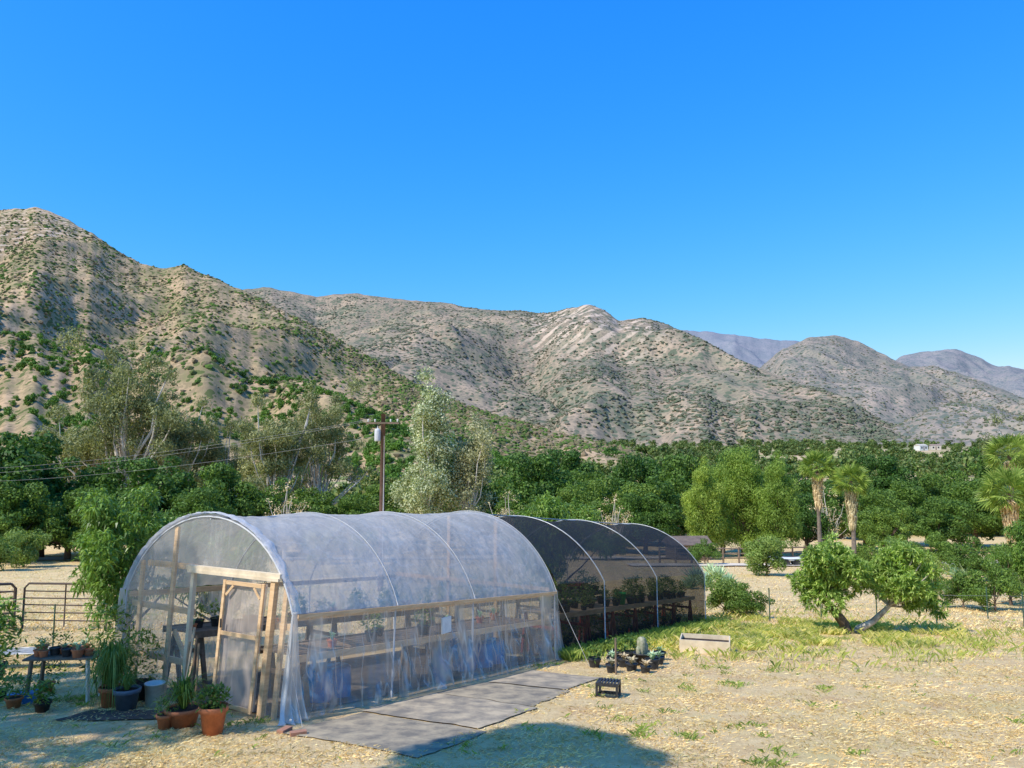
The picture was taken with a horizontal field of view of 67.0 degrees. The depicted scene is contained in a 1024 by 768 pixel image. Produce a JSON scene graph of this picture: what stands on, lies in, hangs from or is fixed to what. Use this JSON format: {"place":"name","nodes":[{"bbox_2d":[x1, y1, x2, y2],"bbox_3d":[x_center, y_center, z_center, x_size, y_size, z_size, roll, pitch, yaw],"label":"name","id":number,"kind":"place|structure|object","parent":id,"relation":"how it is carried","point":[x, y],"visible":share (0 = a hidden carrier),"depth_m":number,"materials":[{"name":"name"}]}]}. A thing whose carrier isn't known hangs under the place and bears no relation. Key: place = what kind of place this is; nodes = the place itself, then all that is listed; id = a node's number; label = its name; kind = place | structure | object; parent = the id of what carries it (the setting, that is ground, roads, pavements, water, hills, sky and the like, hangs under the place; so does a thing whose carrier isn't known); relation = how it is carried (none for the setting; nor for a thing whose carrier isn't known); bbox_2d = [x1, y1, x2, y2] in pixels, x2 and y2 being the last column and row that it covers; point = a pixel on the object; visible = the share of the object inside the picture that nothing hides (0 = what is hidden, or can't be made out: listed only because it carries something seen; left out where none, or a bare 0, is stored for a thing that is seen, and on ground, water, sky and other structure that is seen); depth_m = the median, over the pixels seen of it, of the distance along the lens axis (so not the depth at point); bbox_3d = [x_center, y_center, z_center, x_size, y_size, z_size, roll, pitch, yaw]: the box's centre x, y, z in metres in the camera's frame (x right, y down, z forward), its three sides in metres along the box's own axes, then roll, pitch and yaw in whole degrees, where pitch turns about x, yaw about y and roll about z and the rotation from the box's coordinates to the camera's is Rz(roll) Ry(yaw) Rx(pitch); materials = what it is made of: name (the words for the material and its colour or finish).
{"place":"outdoors","nodes":[
{"label":"outdoors","id":0,"kind":"place"},
{"bbox_2d":[0,207,635,478],"bbox_3d":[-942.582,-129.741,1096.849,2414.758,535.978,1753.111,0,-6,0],"label":"mountain","id":1,"kind":"structure","parent":0,"point":[22,384],"depth_m":940.53,"materials":[{"name":"soil"}]},
{"bbox_2d":[0,208,654,475],"bbox_3d":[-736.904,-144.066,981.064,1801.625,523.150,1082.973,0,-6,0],"label":"chaparral","id":2,"kind":"object","parent":1,"relation":"on","point":[502,431],"visible":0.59,"depth_m":969.25,"materials":[{"name":"green plant"}]},
{"bbox_2d":[353,331,558,428],"bbox_3d":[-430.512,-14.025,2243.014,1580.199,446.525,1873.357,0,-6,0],"label":"mountain","id":3,"kind":"structure","parent":0,"point":[461,387],"depth_m":2081.97,"materials":[{"name":"grey stone"}]},
{"bbox_2d":[0,445,1023,767],"bbox_3d":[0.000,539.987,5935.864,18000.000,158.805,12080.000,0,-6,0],"label":"ground","id":4,"kind":"structure","parent":0,"point":[612,759],"depth_m":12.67,"materials":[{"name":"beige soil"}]},
{"bbox_2d":[0,595,29,678],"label":"potted plant","id":5,"kind":"object","parent":4,"relation":"on","point":[4,644],"visible":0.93,"depth_m":15.52,"materials":[{"name":"green plant"}]},
{"bbox_2d":[0,671,32,708],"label":"potted plant","id":6,"kind":"object","parent":4,"relation":"on","point":[14,701],"visible":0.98,"depth_m":12.71,"materials":[{"name":"plant"}]},
{"bbox_2d":[3,527,53,567],"bbox_3d":[-41.013,14.034,64.945,3.939,4.234,4.334,-4,-7,33],"label":"bush","id":7,"kind":"object","parent":4,"relation":"on","point":[30,546],"visible":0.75,"depth_m":64.78,"materials":[{"name":"green plant"}]},
{"bbox_2d":[0,481,65,562],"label":"oak tree","id":8,"kind":"object","parent":4,"relation":"on","point":[17,510],"visible":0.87,"depth_m":71.45,"materials":[{"name":"green plant"}]},
{"bbox_2d":[0,430,68,511],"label":"oak tree","id":9,"kind":"object","parent":4,"relation":"on","point":[38,458],"visible":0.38,"depth_m":79.87,"materials":[{"name":"green plant"}]},
{"bbox_2d":[10,464,80,556],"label":"oak tree","id":10,"kind":"object","parent":4,"relation":"on","point":[55,471],"visible":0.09,"depth_m":80.90,"materials":[{"name":"green plant"}]},
{"bbox_2d":[20,485,103,559],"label":"oak tree","id":11,"kind":"object","parent":4,"relation":"on","point":[64,534],"visible":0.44,"depth_m":72.83,"materials":[{"name":"green plant"}]},
{"bbox_2d":[22,651,101,702],"bbox_3d":[-7.750,5.089,13.402,1.150,0.777,0.590,1,-6,-6],"label":"potting table","id":12,"kind":"object","parent":4,"relation":"on","point":[31,659],"visible":0.44,"depth_m":13.20,"materials":[{"name":"grey wood"}]},
{"bbox_2d":[21,582,106,628],"bbox_3d":[-14.900,7.405,25.780,3.096,1.567,0.070,-1,-6,8],"label":"corral panel","id":13,"kind":"object","parent":4,"relation":"on","point":[40,583],"visible":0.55,"depth_m":25.85,"materials":[{"name":"metal"}]},
{"bbox_2d":[34,403,119,486],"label":"eucalyptus tree","id":14,"kind":"object","parent":4,"relation":"on","point":[85,432],"visible":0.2,"depth_m":107.47,"materials":[{"name":"green plant"}]},
{"bbox_2d":[46,455,129,549],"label":"oak tree","id":15,"kind":"object","parent":4,"relation":"on","point":[89,476],"visible":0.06,"depth_m":82.89,"materials":[{"name":"green plant"}]},
{"bbox_2d":[77,598,141,696],"bbox_3d":[-7.286,4.752,13.940,1.159,1.727,1.172,2,-6,-18],"label":"potted plant","id":16,"kind":"object","parent":4,"relation":"on","point":[101,612],"visible":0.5,"depth_m":13.97,"materials":[{"name":"green plant"}]},
{"bbox_2d":[55,710,163,719],"bbox_3d":[-6.053,5.181,12.120,1.894,0.081,0.775,0,-6,0],"label":"door mat","id":17,"kind":"object","parent":4,"relation":"on","point":[94,714],"depth_m":12.07,"materials":[{"name":"black rubber"}]},
{"bbox_2d":[73,633,153,712],"bbox_3d":[-6.646,4.866,12.917,1.430,1.661,1.384,-5,-8,39],"label":"potted plant","id":18,"kind":"object","parent":4,"relation":"on","point":[111,661],"visible":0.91,"depth_m":12.72,"materials":[{"name":"green plant"}]},
{"bbox_2d":[43,326,193,486],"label":"eucalyptus tree","id":19,"kind":"object","parent":4,"relation":"on","point":[116,407],"visible":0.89,"depth_m":103.48,"materials":[{"name":"green plant"}]},
{"bbox_2d":[66,482,177,647],"bbox_3d":[-9.687,4.804,19.611,3.121,4.660,3.744,-4,-7,33],"label":"leafy tree","id":20,"kind":"object","parent":4,"relation":"on","point":[107,557],"visible":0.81,"depth_m":18.93,"materials":[{"name":"green plant"}]},
{"bbox_2d":[107,665,142,710],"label":"potted plant","id":21,"kind":"object","parent":4,"relation":"on","point":[126,694],"visible":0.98,"depth_m":12.46,"materials":[{"name":"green plant"}]},
{"bbox_2d":[79,456,184,519],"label":"oak tree","id":22,"kind":"object","parent":4,"relation":"on","point":[148,475],"visible":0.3,"depth_m":82.03,"materials":[{"name":"green plant"}]},
{"bbox_2d":[121,625,165,701],"bbox_3d":[-6.401,4.826,13.417,0.872,1.318,0.830,1,-6,-12],"label":"potted plant","id":23,"kind":"object","parent":4,"relation":"on","point":[141,697],"visible":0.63,"depth_m":13.42,"materials":[{"name":"green plant"}]},
{"bbox_2d":[127,388,221,488],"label":"eucalyptus tree","id":24,"kind":"object","parent":4,"relation":"on","point":[185,440],"visible":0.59,"depth_m":111.19,"materials":[{"name":"green plant"}]},
{"bbox_2d":[148,664,213,728],"bbox_3d":[-4.820,4.634,11.473,0.999,0.843,1.011,2,-6,-16],"label":"potted plant","id":25,"kind":"object","parent":4,"relation":"on","point":[184,715],"visible":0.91,"depth_m":11.33,"materials":[{"name":"plant"}]},
{"bbox_2d":[146,454,240,506],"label":"oak tree","id":26,"kind":"object","parent":4,"relation":"on","point":[183,483],"visible":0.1,"depth_m":86.42,"materials":[{"name":"green plant"}]},
{"bbox_2d":[156,486,237,522],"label":"oak tree","id":27,"kind":"object","parent":4,"relation":"on","point":[202,501],"visible":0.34,"depth_m":74.29,"materials":[{"name":"green plant"}]},
{"bbox_2d":[192,681,232,735],"bbox_3d":[-4.223,4.598,10.966,0.597,0.730,0.542,-1,-6,10],"label":"potted plant","id":28,"kind":"object","parent":4,"relation":"on","point":[212,713],"visible":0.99,"depth_m":10.88,"materials":[{"name":"ceramic"}]},
{"bbox_2d":[189,416,259,493],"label":"eucalyptus tree","id":29,"kind":"object","parent":4,"relation":"on","point":[214,454],"visible":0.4,"depth_m":115.37,"materials":[{"name":"green plant"}]},
{"bbox_2d":[172,462,281,516],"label":"oak tree","id":30,"kind":"object","parent":4,"relation":"on","point":[219,474],"visible":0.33,"depth_m":82.15,"materials":[{"name":"green plant"}]},
{"bbox_2d":[220,477,299,515],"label":"oak tree","id":31,"kind":"object","parent":4,"relation":"on","point":[245,502],"visible":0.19,"depth_m":84.14,"materials":[{"name":"green plant"}]},
{"bbox_2d":[0,331,534,482],"bbox_3d":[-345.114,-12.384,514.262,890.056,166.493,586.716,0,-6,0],"label":"orchard","id":32,"kind":"object","parent":4,"relation":"on","point":[393,470],"visible":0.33,"depth_m":597.60,"materials":[{"name":"green plant"}]},
{"bbox_2d":[233,388,336,507],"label":"eucalyptus tree","id":33,"kind":"object","parent":4,"relation":"on","point":[270,467],"visible":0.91,"depth_m":96.09,"materials":[{"name":"green plant"}]},
{"bbox_2d":[276,486,340,513],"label":"oak tree","id":34,"kind":"object","parent":4,"relation":"on","point":[311,498],"visible":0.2,"depth_m":90.61,"materials":[{"name":"green plant"}]},
{"bbox_2d":[275,374,374,504],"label":"eucalyptus tree","id":35,"kind":"object","parent":4,"relation":"on","point":[314,479],"visible":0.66,"depth_m":102.69,"materials":[{"name":"green plant"}]},
{"bbox_2d":[307,492,377,514],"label":"oak tree","id":36,"kind":"object","parent":4,"relation":"on","point":[357,502],"visible":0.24,"depth_m":88.93,"materials":[{"name":"green plant"}]},
{"bbox_2d":[114,511,588,726],"bbox_3d":[-2.827,4.743,16.177,6.469,4.482,8.800,-3,-7,30],"label":"greenhouse","id":37,"kind":"object","parent":4,"relation":"on","point":[315,563],"visible":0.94,"depth_m":14.26,"materials":[{"name":"clear plastic"}]},
{"bbox_2d":[211,579,267,714],"bbox_3d":[-4.361,4.176,12.361,0.980,1.983,0.277,-4,-7,33],"label":"door","id":38,"kind":"structure","parent":37,"relation":"in","point":[245,603],"depth_m":12.39,"materials":[{"name":"clear plastic"}]},
{"bbox_2d":[166,649,543,716],"bbox_3d":[-3.062,6.084,16.255,4.047,1.019,7.995,-4,-7,33],"label":"floor mat","id":39,"kind":"object","parent":4,"relation":"on","point":[371,673],"visible":0.42,"depth_m":15.98,"materials":[{"name":"fabric"}]},
{"bbox_2d":[162,605,438,688],"bbox_3d":[-4.271,5.793,17.317,0.999,1.856,7.234,-4,-7,33],"label":"plant bench","id":40,"kind":"object","parent":39,"relation":"on","point":[207,629],"visible":0.26,"depth_m":15.52,"materials":[{"name":"brown wood"}]},
{"bbox_2d":[302,666,332,702],"bbox_3d":[-3.343,5.175,13.294,0.515,0.550,0.515,0,-6,0],"label":"plastic barrel","id":41,"kind":"object","parent":39,"relation":"on","point":[317,691],"visible":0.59,"depth_m":13.08,"materials":[{"name":"blue plastic"}]},
{"bbox_2d":[256,615,535,707],"bbox_3d":[-1.856,5.519,15.642,0.999,1.687,7.433,-4,-7,33],"label":"plant bench","id":42,"kind":"object","parent":39,"relation":"on","point":[352,640],"visible":0.54,"depth_m":15.38,"materials":[{"name":"brown wood"}]},
{"bbox_2d":[366,414,398,511],"bbox_3d":[-7.492,7.000,44.464,1.900,10.600,0.450,0,-6,0],"label":"utility pole","id":43,"kind":"object","parent":4,"relation":"on","point":[379,434],"visible":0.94,"depth_m":44.69,"materials":[{"name":"brown wood"}]},
{"bbox_2d":[285,712,485,757],"bbox_3d":[-1.782,4.939,10.996,2.577,0.315,1.711,-4,-7,33],"label":"ground mat","id":44,"kind":"object","parent":4,"relation":"on","point":[409,737],"visible":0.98,"depth_m":10.90,"materials":[{"name":"fabric"}]},
{"bbox_2d":[356,482,423,512],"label":"oak tree","id":45,"kind":"object","parent":4,"relation":"on","point":[372,492],"visible":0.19,"depth_m":97.10,"materials":[{"name":"green plant"}]},
{"bbox_2d":[388,364,462,513],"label":"poplar tree","id":46,"kind":"object","parent":4,"relation":"on","point":[430,419],"visible":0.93,"depth_m":86.43,"materials":[{"name":"green plant"}]},
{"bbox_2d":[361,693,537,727],"bbox_3d":[-0.953,5.276,12.583,2.362,0.312,1.901,-4,-7,33],"label":"ground mat","id":47,"kind":"object","parent":4,"relation":"on","point":[462,711],"visible":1,"depth_m":12.46,"materials":[{"name":"fabric"}]},
{"bbox_2d":[435,411,499,512],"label":"poplar tree","id":48,"kind":"object","parent":4,"relation":"on","point":[470,480],"visible":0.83,"depth_m":88.14,"materials":[{"name":"green plant"}]},
{"bbox_2d":[415,619,556,656],"bbox_3d":[1.644,7.815,24.386,5.296,1.244,10.193,-4,-7,33],"label":"floor mat","id":49,"kind":"object","parent":4,"relation":"on","point":[537,639],"visible":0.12,"depth_m":22.13,"materials":[{"name":"fabric"}]},
{"bbox_2d":[433,596,552,645],"bbox_3d":[0.569,7.475,25.246,1.099,2.048,9.433,-4,-7,33],"label":"plant bench","id":50,"kind":"object","parent":49,"relation":"on","point":[502,611],"visible":0.05,"depth_m":23.36,"materials":[{"name":"brown wood"}]},
{"bbox_2d":[438,682,568,705],"bbox_3d":[-0.110,5.610,14.052,2.087,0.264,1.554,-4,-7,33],"label":"ground mat","id":51,"kind":"object","parent":4,"relation":"on","point":[517,694],"visible":1,"depth_m":13.96,"materials":[{"name":"fabric"}]},
{"bbox_2d":[0,603,1023,767],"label":"green weeds","id":52,"kind":"object","parent":4,"relation":"on","point":[754,761],"visible":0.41,"depth_m":11.81,"materials":[{"name":"green plant"}]},
{"bbox_2d":[0,560,1023,630],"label":"dry grass","id":53,"kind":"structure","parent":4,"relation":"on","point":[352,629],"depth_m":31.25,"materials":[{"name":"plant"}]},
{"bbox_2d":[69,470,1002,535],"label":"woodland","id":54,"kind":"object","parent":4,"relation":"on","point":[365,482],"visible":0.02,"depth_m":228.65,"materials":[{"name":"green plant"}]},
{"bbox_2d":[494,453,585,505],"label":"oak tree","id":55,"kind":"object","parent":4,"relation":"on","point":[537,477],"visible":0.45,"depth_m":105.14,"materials":[{"name":"green plant"}]},
{"bbox_2d":[488,670,600,688],"bbox_3d":[0.695,5.897,15.454,1.825,0.280,1.787,-4,-7,33],"label":"ground mat","id":56,"kind":"object","parent":4,"relation":"on","point":[546,679],"visible":1,"depth_m":15.39,"materials":[{"name":"fabric"}]},
{"bbox_2d":[387,514,705,648],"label":"shade house","id":57,"kind":"structure","parent":4,"relation":"on","point":[612,564],"depth_m":22.44,"materials":[{"name":"fabric"}]},
{"bbox_2d":[513,490,602,521],"bbox_3d":[2.041,7.626,35.230,4.621,5.639,5.159,1,-6,-9],"label":"leafy tree","id":58,"kind":"object","parent":4,"relation":"on","point":[545,509],"visible":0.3,"depth_m":34.40,"materials":[{"name":"green plant"}]},
{"bbox_2d":[530,448,597,483],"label":"oak tree","id":59,"kind":"object","parent":4,"relation":"on","point":[570,458],"visible":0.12,"depth_m":156.96,"materials":[{"name":"green plant"}]},
{"bbox_2d":[556,468,625,500],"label":"oak tree","id":60,"kind":"object","parent":4,"relation":"on","point":[582,477],"visible":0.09,"depth_m":109.96,"materials":[{"name":"green plant"}]},
{"bbox_2d":[584,478,667,521],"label":"oak tree","id":61,"kind":"object","parent":4,"relation":"on","point":[641,491],"visible":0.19,"depth_m":101.26,"materials":[{"name":"green plant"}]},
{"bbox_2d":[604,445,665,494],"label":"oak tree","id":62,"kind":"object","parent":4,"relation":"on","point":[622,472],"visible":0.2,"depth_m":147.57,"materials":[{"name":"green plant"}]},
{"bbox_2d":[552,617,728,662],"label":"tall weeds","id":63,"kind":"object","parent":4,"relation":"on","point":[572,653],"visible":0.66,"depth_m":21.04,"materials":[{"name":"green plant"}]},
{"bbox_2d":[610,492,681,535],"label":"oak tree","id":64,"kind":"object","parent":4,"relation":"on","point":[646,514],"visible":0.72,"depth_m":87.65,"materials":[{"name":"green plant"}]},
{"bbox_2d":[637,475,695,535],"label":"oak tree","id":65,"kind":"object","parent":4,"relation":"on","point":[669,494],"visible":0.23,"depth_m":103.28,"materials":[{"name":"green plant"}]},
{"bbox_2d":[638,452,701,535],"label":"oak tree","id":66,"kind":"object","parent":4,"relation":"on","point":[678,468],"visible":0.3,"depth_m":117.85,"materials":[{"name":"green plant"}]},
{"bbox_2d":[679,456,728,546],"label":"conifer tree","id":67,"kind":"object","parent":4,"relation":"on","point":[701,505],"visible":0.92,"depth_m":82.13,"materials":[{"name":"green plant"}]},
{"bbox_2d":[679,633,730,654],"bbox_3d":[5.000,6.748,20.017,1.250,0.360,0.790,-2,-6,16],"label":"planter box","id":68,"kind":"object","parent":4,"relation":"on","point":[706,642],"visible":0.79,"depth_m":19.76,"materials":[{"name":"white concrete"}]},
{"bbox_2d":[705,572,751,615],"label":"bush","id":69,"kind":"object","parent":4,"relation":"on","point":[720,586],"visible":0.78,"depth_m":30.09,"materials":[{"name":"green plant"}]},
{"bbox_2d":[710,445,769,555],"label":"conifer tree","id":70,"kind":"object","parent":4,"relation":"on","point":[740,484],"visible":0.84,"depth_m":84.27,"materials":[{"name":"green plant"}]},
{"bbox_2d":[489,438,1006,480],"bbox_3d":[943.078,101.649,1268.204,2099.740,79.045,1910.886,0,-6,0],"label":"woodland","id":71,"kind":"object","parent":4,"relation":"on","point":[849,453],"visible":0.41,"depth_m":772.53,"materials":[{"name":"green plant"}]},
{"bbox_2d":[722,582,775,614],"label":"bush","id":72,"kind":"object","parent":4,"relation":"on","point":[745,603],"visible":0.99,"depth_m":29.15,"materials":[{"name":"green plant"}]},
{"bbox_2d":[741,533,792,575],"bbox_3d":[18.007,12.420,55.058,3.485,3.745,3.834,-4,-7,36],"label":"bush","id":73,"kind":"object","parent":4,"relation":"on","point":[759,552],"visible":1,"depth_m":54.51,"materials":[{"name":"green plant"}]},
{"bbox_2d":[749,450,802,550],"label":"conifer tree","id":74,"kind":"object","parent":4,"relation":"on","point":[779,514],"visible":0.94,"depth_m":80.19,"materials":[{"name":"green plant"}]},
{"bbox_2d":[766,492,840,549],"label":"oak tree","id":75,"kind":"object","parent":4,"relation":"on","point":[809,521],"visible":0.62,"depth_m":86.64,"materials":[{"name":"green plant"}]},
{"bbox_2d":[797,449,835,543],"bbox_3d":[25.028,10.336,63.365,3.382,10.079,3.400,-1,-6,9],"label":"fan palm","id":76,"kind":"object","parent":4,"relation":"on","point":[806,467],"visible":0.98,"depth_m":63.17,"materials":[{"name":"green plant"}]},
{"bbox_2d":[799,469,868,538],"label":"oak tree","id":77,"kind":"object","parent":4,"relation":"on","point":[806,487],"visible":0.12,"depth_m":115.94,"materials":[{"name":"green plant"}]},
{"bbox_2d":[647,609,1023,671],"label":"tall weeds","id":78,"kind":"object","parent":4,"relation":"on","point":[755,635],"visible":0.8,"depth_m":21.77,"materials":[{"name":"green plant"}]},
{"bbox_2d":[828,461,872,555],"bbox_3d":[26.063,10.218,59.234,3.303,8.867,3.432,-3,-7,31],"label":"fan palm","id":79,"kind":"object","parent":4,"relation":"on","point":[851,502],"visible":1,"depth_m":59.04,"materials":[{"name":"green plant"}]},
{"bbox_2d":[824,487,906,550],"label":"oak tree","id":80,"kind":"object","parent":4,"relation":"on","point":[873,495],"visible":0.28,"depth_m":94.68,"materials":[{"name":"green plant"}]},
{"bbox_2d":[784,530,950,632],"bbox_3d":[11.456,6.437,24.874,5.103,3.498,3.091,0,-6,0],"label":"mango tree","id":81,"kind":"object","parent":4,"relation":"on","point":[826,573],"visible":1,"depth_m":24.42,"materials":[{"name":"green plant"}]},
{"bbox_2d":[846,506,915,549],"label":"oak tree","id":82,"kind":"object","parent":4,"relation":"on","point":[883,523],"visible":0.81,"depth_m":82.03,"materials":[{"name":"green plant"}]},
{"bbox_2d":[849,455,919,501],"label":"oak tree","id":83,"kind":"object","parent":4,"relation":"on","point":[886,465],"visible":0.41,"depth_m":156.53,"materials":[{"name":"green plant"}]},
{"bbox_2d":[862,479,935,540],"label":"oak tree","id":84,"kind":"object","parent":4,"relation":"on","point":[904,493],"visible":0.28,"depth_m":101.02,"materials":[{"name":"green plant"}]},
{"bbox_2d":[910,463,981,529],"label":"oak tree","id":85,"kind":"object","parent":4,"relation":"on","point":[934,483],"visible":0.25,"depth_m":122.88,"materials":[{"name":"green plant"}]},
{"bbox_2d":[903,496,989,547],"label":"oak tree","id":86,"kind":"object","parent":4,"relation":"on","point":[949,527],"visible":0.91,"depth_m":89.43,"materials":[{"name":"green plant"}]},
{"bbox_2d":[924,479,1001,547],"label":"oak tree","id":87,"kind":"object","parent":4,"relation":"on","point":[967,491],"visible":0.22,"depth_m":98.86,"materials":[{"name":"green plant"}]},
{"bbox_2d":[943,535,1004,576],"bbox_3d":[30.707,11.780,50.916,3.729,3.572,4.178,0,-6,0],"label":"bush","id":88,"kind":"object","parent":4,"relation":"on","point":[958,555],"visible":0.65,"depth_m":50.88,"materials":[{"name":"green plant"}]},
{"bbox_2d":[946,559,1023,610],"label":"bush","id":89,"kind":"object","parent":4,"relation":"on","point":[1006,582],"visible":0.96,"depth_m":32.17,"materials":[{"name":"green plant"}]},
{"bbox_2d":[975,464,1023,576],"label":"fan palm","id":90,"kind":"object","parent":4,"relation":"on","point":[1006,504],"visible":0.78,"depth_m":45.37,"materials":[{"name":"green plant"}]},
{"bbox_2d":[977,544,1023,605],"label":"leafy tree","id":91,"kind":"object","parent":4,"relation":"on","point":[1013,560],"visible":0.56,"depth_m":34.43,"materials":[{"name":"green plant"}]},
{"bbox_2d":[981,432,1023,500],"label":"fan palm","id":92,"kind":"object","parent":4,"relation":"on","point":[1002,442],"visible":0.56,"depth_m":57.48,"materials":[{"name":"green plant"}]},
{"bbox_2d":[0,0,1023,368],"label":"sky","id":93,"kind":"structure","parent":0,"point":[793,170],"materials":[{"name":"blue"}]},
{"bbox_2d":[243,287,904,444],"bbox_3d":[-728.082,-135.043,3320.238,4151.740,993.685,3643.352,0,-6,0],"label":"mountain","id":94,"kind":"structure","parent":0,"point":[705,359],"depth_m":2650.27,"materials":[{"name":"grey stone"}]},
{"bbox_2d":[246,290,1023,445],"bbox_3d":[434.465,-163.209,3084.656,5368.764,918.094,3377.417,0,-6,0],"label":"chaparral","id":95,"kind":"object","parent":94,"relation":"on","point":[856,435],"visible":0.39,"depth_m":2064.19,"materials":[{"name":"green plant"}]},
{"bbox_2d":[683,330,798,367],"bbox_3d":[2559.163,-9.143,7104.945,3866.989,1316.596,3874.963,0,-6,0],"label":"mountain","id":96,"kind":"structure","parent":0,"point":[757,352],"depth_m":7783.76,"materials":[{"name":"stone"}]},
{"bbox_2d":[760,335,1023,424],"bbox_3d":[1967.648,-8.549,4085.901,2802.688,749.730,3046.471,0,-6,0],"label":"mountain","id":97,"kind":"structure","parent":0,"point":[889,392],"depth_m":3733.61,"materials":[{"name":"grey stone"}]},
{"bbox_2d":[877,402,1023,445],"bbox_3d":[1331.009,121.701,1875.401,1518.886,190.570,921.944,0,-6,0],"label":"mountain","id":98,"kind":"structure","parent":0,"point":[940,417],"depth_m":1730.21,"materials":[{"name":"grey stone"}]},
{"bbox_2d":[878,401,1023,443],"bbox_3d":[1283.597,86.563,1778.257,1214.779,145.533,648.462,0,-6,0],"label":"chaparral","id":99,"kind":"object","parent":98,"relation":"on","point":[970,432],"visible":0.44,"depth_m":1772.82,"materials":[{"name":"green plant"}]},
{"bbox_2d":[895,349,1023,397],"bbox_3d":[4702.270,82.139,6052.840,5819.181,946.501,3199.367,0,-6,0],"label":"mountain","id":100,"kind":"structure","parent":0,"point":[1010,379],"depth_m":6447.30,"materials":[{"name":"stone"}]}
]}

